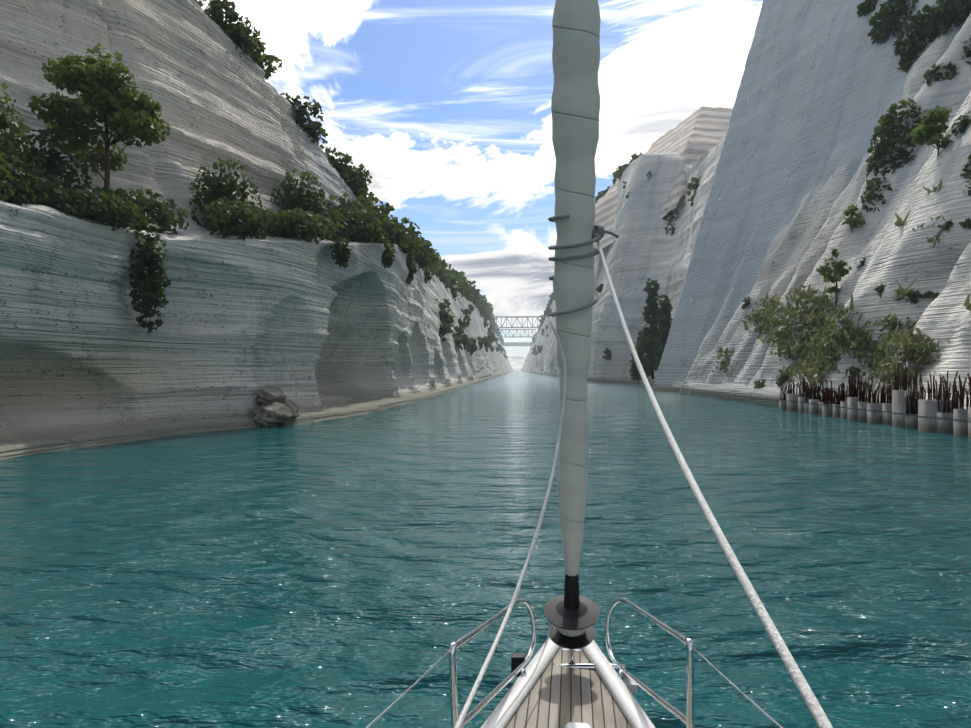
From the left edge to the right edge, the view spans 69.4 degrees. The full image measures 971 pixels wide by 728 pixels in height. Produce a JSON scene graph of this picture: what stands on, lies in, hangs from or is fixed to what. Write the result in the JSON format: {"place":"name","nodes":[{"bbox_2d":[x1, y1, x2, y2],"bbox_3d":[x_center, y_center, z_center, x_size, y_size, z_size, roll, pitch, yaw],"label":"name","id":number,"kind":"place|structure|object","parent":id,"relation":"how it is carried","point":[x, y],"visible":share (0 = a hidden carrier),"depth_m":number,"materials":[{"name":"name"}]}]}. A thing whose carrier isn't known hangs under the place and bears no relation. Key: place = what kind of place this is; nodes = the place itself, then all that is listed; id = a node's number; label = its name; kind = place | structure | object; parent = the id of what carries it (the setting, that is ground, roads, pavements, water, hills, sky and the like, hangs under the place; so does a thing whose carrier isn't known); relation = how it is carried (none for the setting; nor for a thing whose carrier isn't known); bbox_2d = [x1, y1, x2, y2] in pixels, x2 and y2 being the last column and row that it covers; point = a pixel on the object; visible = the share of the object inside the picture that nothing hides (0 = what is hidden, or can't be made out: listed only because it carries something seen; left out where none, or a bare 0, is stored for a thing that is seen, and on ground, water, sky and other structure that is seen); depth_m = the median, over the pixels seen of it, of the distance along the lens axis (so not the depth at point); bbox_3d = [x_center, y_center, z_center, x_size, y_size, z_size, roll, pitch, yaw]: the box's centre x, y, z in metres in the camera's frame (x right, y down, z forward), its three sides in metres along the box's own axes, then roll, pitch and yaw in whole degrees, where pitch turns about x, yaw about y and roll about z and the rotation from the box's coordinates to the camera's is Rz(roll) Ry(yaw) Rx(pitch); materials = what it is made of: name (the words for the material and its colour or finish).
{"place":"outdoors","nodes":[
{"label":"outdoors","id":0,"kind":"place"},
{"bbox_2d":[0,0,513,459],"bbox_3d":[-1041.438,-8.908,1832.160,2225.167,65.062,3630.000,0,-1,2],"label":"cliff","id":1,"kind":"structure","parent":0,"point":[313,331],"depth_m":30.98,"materials":[{"name":"stone"}]},
{"bbox_2d":[251,385,300,427],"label":"boulders","id":2,"kind":"object","parent":1,"relation":"on","point":[277,407],"visible":0.94,"depth_m":30.70,"materials":[{"name":"grey stone"}]},
{"bbox_2d":[0,0,970,398],"bbox_3d":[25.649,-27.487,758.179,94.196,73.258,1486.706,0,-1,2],"label":"foliage leaves","id":3,"kind":"object","parent":1,"relation":"on","point":[102,86],"visible":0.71,"depth_m":39.04,"materials":[{"name":"green plant"}]},
{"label":"bridge","id":4,"kind":"object","parent":1,"relation":"on","visible":0},
{"bbox_2d":[498,329,535,336],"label":"bridge truss","id":5,"kind":"object","parent":4,"relation":"attached to","point":[509,331],"visible":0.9,"depth_m":1145.14,"materials":[{"name":"silver metal"}]},
{"bbox_2d":[197,0,762,370],"label":"sky","id":6,"kind":"structure","parent":0,"point":[445,104],"materials":[{"name":"blue"}]},
{"bbox_2d":[0,371,970,727],"bbox_3d":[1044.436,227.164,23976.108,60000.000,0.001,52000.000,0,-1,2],"label":"water","id":7,"kind":"structure","parent":0,"point":[360,571],"depth_m":8.87,"materials":[{"name":"teal liquid"}]},
{"bbox_2d":[481,637,654,727],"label":"toe rail","id":8,"kind":"object","parent":7,"relation":"on","point":[634,713],"visible":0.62,"depth_m":3.29,"materials":[{"name":"white plastic"}]},
{"bbox_2d":[449,598,535,727],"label":"bow railing","id":9,"kind":"object","parent":8,"relation":"on","point":[490,696],"visible":0.85,"depth_m":2.73,"materials":[{"name":"silver metal"}]},
{"bbox_2d":[365,648,452,727],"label":"lifeline","id":10,"kind":"object","parent":9,"relation":"on","point":[399,698],"visible":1,"depth_m":1.89,"materials":[{"name":"silver metal"}]},
{"bbox_2d":[511,653,524,676],"bbox_3d":[0.168,1.557,3.632,0.072,0.101,0.063,0,-1,2],"label":"navigation light","id":11,"kind":"object","parent":9,"relation":"attached to","point":[517,659],"visible":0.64,"depth_m":3.60,"materials":[{"name":"black plastic"}]},
{"bbox_2d":[493,624,552,727],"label":"furling line","id":12,"kind":"object","parent":8,"relation":"on","point":[510,705],"visible":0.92,"depth_m":3.07,"materials":[{"name":"fabric"}]},
{"bbox_2d":[520,668,533,693],"bbox_3d":[0.203,1.545,3.391,0.025,0.120,0.112,0,-1,-27],"label":"pulpit leg","id":13,"kind":"object","parent":8,"relation":"on","point":[523,672],"visible":0.35,"depth_m":3.42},
{"bbox_2d":[505,648,631,727],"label":"deck boat","id":14,"kind":"object","parent":8,"relation":"in","point":[559,696],"visible":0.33,"depth_m":3.23,"materials":[{"name":"brown wood"}]},
{"bbox_2d":[565,722,590,727],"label":"deck hatch","id":15,"kind":"object","parent":14,"relation":"on","point":[575,725],"visible":1,"depth_m":2.82,"materials":[{"name":"white plastic"}]},
{"bbox_2d":[568,649,574,663],"bbox_3d":[0.440,1.469,3.599,0.036,0.202,0.094,0,-1,5],"label":"forestay fitting","id":16,"kind":"object","parent":8,"relation":"attached to","point":[571,656],"visible":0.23,"depth_m":3.59,"materials":[{"name":"silver metal"}]},
{"bbox_2d":[544,574,599,648],"bbox_3d":[0.434,1.214,3.540,0.279,0.387,0.284,0,-1,2],"label":"furling drum","id":17,"kind":"object","parent":8,"relation":"on","point":[571,608],"visible":0.96,"depth_m":3.48,"materials":[{"name":"black plastic"}]},
{"bbox_2d":[556,627,586,636],"bbox_3d":[0.435,1.307,3.550,0.156,0.094,0.163,0,-1,2],"label":"furling line","id":18,"kind":"object","parent":17,"relation":"in","point":[571,633],"visible":0.12,"depth_m":3.48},
{"bbox_2d":[551,0,600,575],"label":"furled sail","id":19,"kind":"object","parent":17,"relation":"attached to","point":[575,104],"visible":0.92,"depth_m":2.92,"materials":[{"name":"grey fabric"}]},
{"bbox_2d":[454,321,566,727],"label":"jib sheet","id":20,"kind":"object","parent":19,"relation":"attached to","point":[462,716],"visible":1,"depth_m":2.10,"materials":[{"name":"fabric"}]},
{"bbox_2d":[548,215,600,260],"bbox_3d":[0.380,-0.527,3.000,0.226,0.206,0.276,0,-1,2],"label":"rope","id":21,"kind":"object","parent":19,"relation":"attached to","point":[553,219],"visible":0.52,"depth_m":2.92,"materials":[{"name":"grey fabric"}]},
{"bbox_2d":[549,276,599,316],"bbox_3d":[0.388,-0.295,3.089,0.222,0.173,0.231,0,-1,2],"label":"rope","id":22,"kind":"object","parent":19,"relation":"attached to","point":[577,309],"visible":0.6,"depth_m":3.00,"materials":[{"name":"grey fabric"}]},
{"bbox_2d":[592,225,598,238],"bbox_3d":[0.455,-0.560,2.984,0.059,0.070,0.054,0,-1,2],"label":"rope knot","id":23,"kind":"object","parent":19,"relation":"attached to","point":[597,233],"visible":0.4,"depth_m":2.97,"materials":[{"name":"grey fabric"}]},
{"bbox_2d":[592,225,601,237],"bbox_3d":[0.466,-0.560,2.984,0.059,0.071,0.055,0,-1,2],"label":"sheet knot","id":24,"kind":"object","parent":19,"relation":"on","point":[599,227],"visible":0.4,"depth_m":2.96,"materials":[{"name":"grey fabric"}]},
{"bbox_2d":[592,225,604,239],"bbox_3d":[0.476,-0.560,2.983,0.058,0.070,0.054,0,-1,2],"label":"rope knot","id":25,"kind":"object","parent":19,"relation":"on","point":[602,234],"visible":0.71,"depth_m":2.96,"materials":[{"name":"grey fabric"}]},
{"bbox_2d":[595,230,618,237],"bbox_3d":[0.516,-0.551,2.978,0.104,0.034,0.024,0,-1,2],"label":"rope end","id":26,"kind":"object","parent":25,"relation":"attached to","point":[612,233],"visible":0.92,"depth_m":2.97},
{"bbox_2d":[596,240,832,727],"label":"jib sheet","id":27,"kind":"object","parent":19,"relation":"attached to","point":[821,719],"visible":1,"depth_m":1.11,"materials":[{"name":"fabric"}]},
{"bbox_2d":[551,663,624,670],"bbox_3d":[0.523,1.550,3.586,0.377,0.068,0.034,0,-1,13],"label":"mooring cleat","id":28,"kind":"object","parent":8,"relation":"on","point":[585,665],"visible":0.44,"depth_m":3.58,"materials":[{"name":"silver metal"}]},
{"bbox_2d":[605,670,622,694],"bbox_3d":[0.622,1.547,3.383,0.139,0.117,0.028,0,-1,-41],"label":"pulpit leg","id":29,"kind":"object","parent":8,"relation":"on","point":[620,673],"visible":0.25,"depth_m":3.41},
{"bbox_2d":[623,675,636,692],"bbox_3d":[0.695,1.540,3.373,0.052,0.041,0.102,0,-1,2],"label":"pulpit fitting","id":30,"kind":"object","parent":8,"relation":"attached to","point":[631,685],"visible":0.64,"depth_m":3.33,"materials":[{"name":"grey metal"}]},
{"bbox_2d":[605,598,694,727],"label":"bow railing","id":31,"kind":"object","parent":8,"relation":"on","point":[688,720],"visible":0.98,"depth_m":2.69,"materials":[{"name":"silver metal"}]},
{"bbox_2d":[690,645,783,727],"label":"lifeline","id":32,"kind":"object","parent":31,"relation":"on","point":[745,695],"visible":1,"depth_m":1.86,"materials":[{"name":"silver metal"}]},
{"bbox_2d":[779,390,970,437],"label":"piles","id":33,"kind":"object","parent":7,"relation":"in","point":[928,417],"visible":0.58,"depth_m":30.61,"materials":[{"name":"concrete"}]},
{"bbox_2d":[780,362,970,413],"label":"pile rebars","id":34,"kind":"object","parent":33,"relation":"in","point":[827,394],"visible":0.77,"depth_m":31.92,"materials":[{"name":"brown metal"}]},
{"bbox_2d":[785,362,969,398],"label":"pile rebar caps","id":35,"kind":"object","parent":34,"relation":"on","point":[874,386],"visible":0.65,"depth_m":34.06,"materials":[{"name":"brown metal"}]},
{"bbox_2d":[503,342,530,345],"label":"bridge","id":36,"kind":"structure","parent":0,"point":[517,344],"depth_m":1491.74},
{"bbox_2d":[494,316,540,327],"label":"bridge","id":37,"kind":"structure","parent":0,"point":[516,317],"depth_m":895.97,"materials":[{"name":"grey metal"}]},
{"bbox_2d":[559,647,584,652],"bbox_3d":[0.491,1.509,4.027,0.195,0.172,0.462,0,-1,2],"label":"bow fitting","id":38,"kind":"object","parent":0,"point":[575,650],"depth_m":3.81,"materials":[{"name":"silver metal"}]},
{"bbox_2d":[519,0,970,408],"bbox_3d":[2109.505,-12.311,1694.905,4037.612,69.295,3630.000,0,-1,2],"label":"cliff","id":39,"kind":"structure","parent":0,"point":[829,77],"depth_m":66.39,"materials":[{"name":"stone"}]},
{"bbox_2d":[68,9,941,383],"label":"tree trunks","id":40,"kind":"object","parent":39,"relation":"on","point":[108,163],"visible":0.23,"depth_m":27.45,"materials":[{"name":"brown plant"}]},
{"bbox_2d":[593,106,732,253],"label":"terraced slope","id":41,"kind":"structure","parent":39,"relation":"on","point":[696,135],"depth_m":152.05,"materials":[{"name":"white stone"}]}
]}

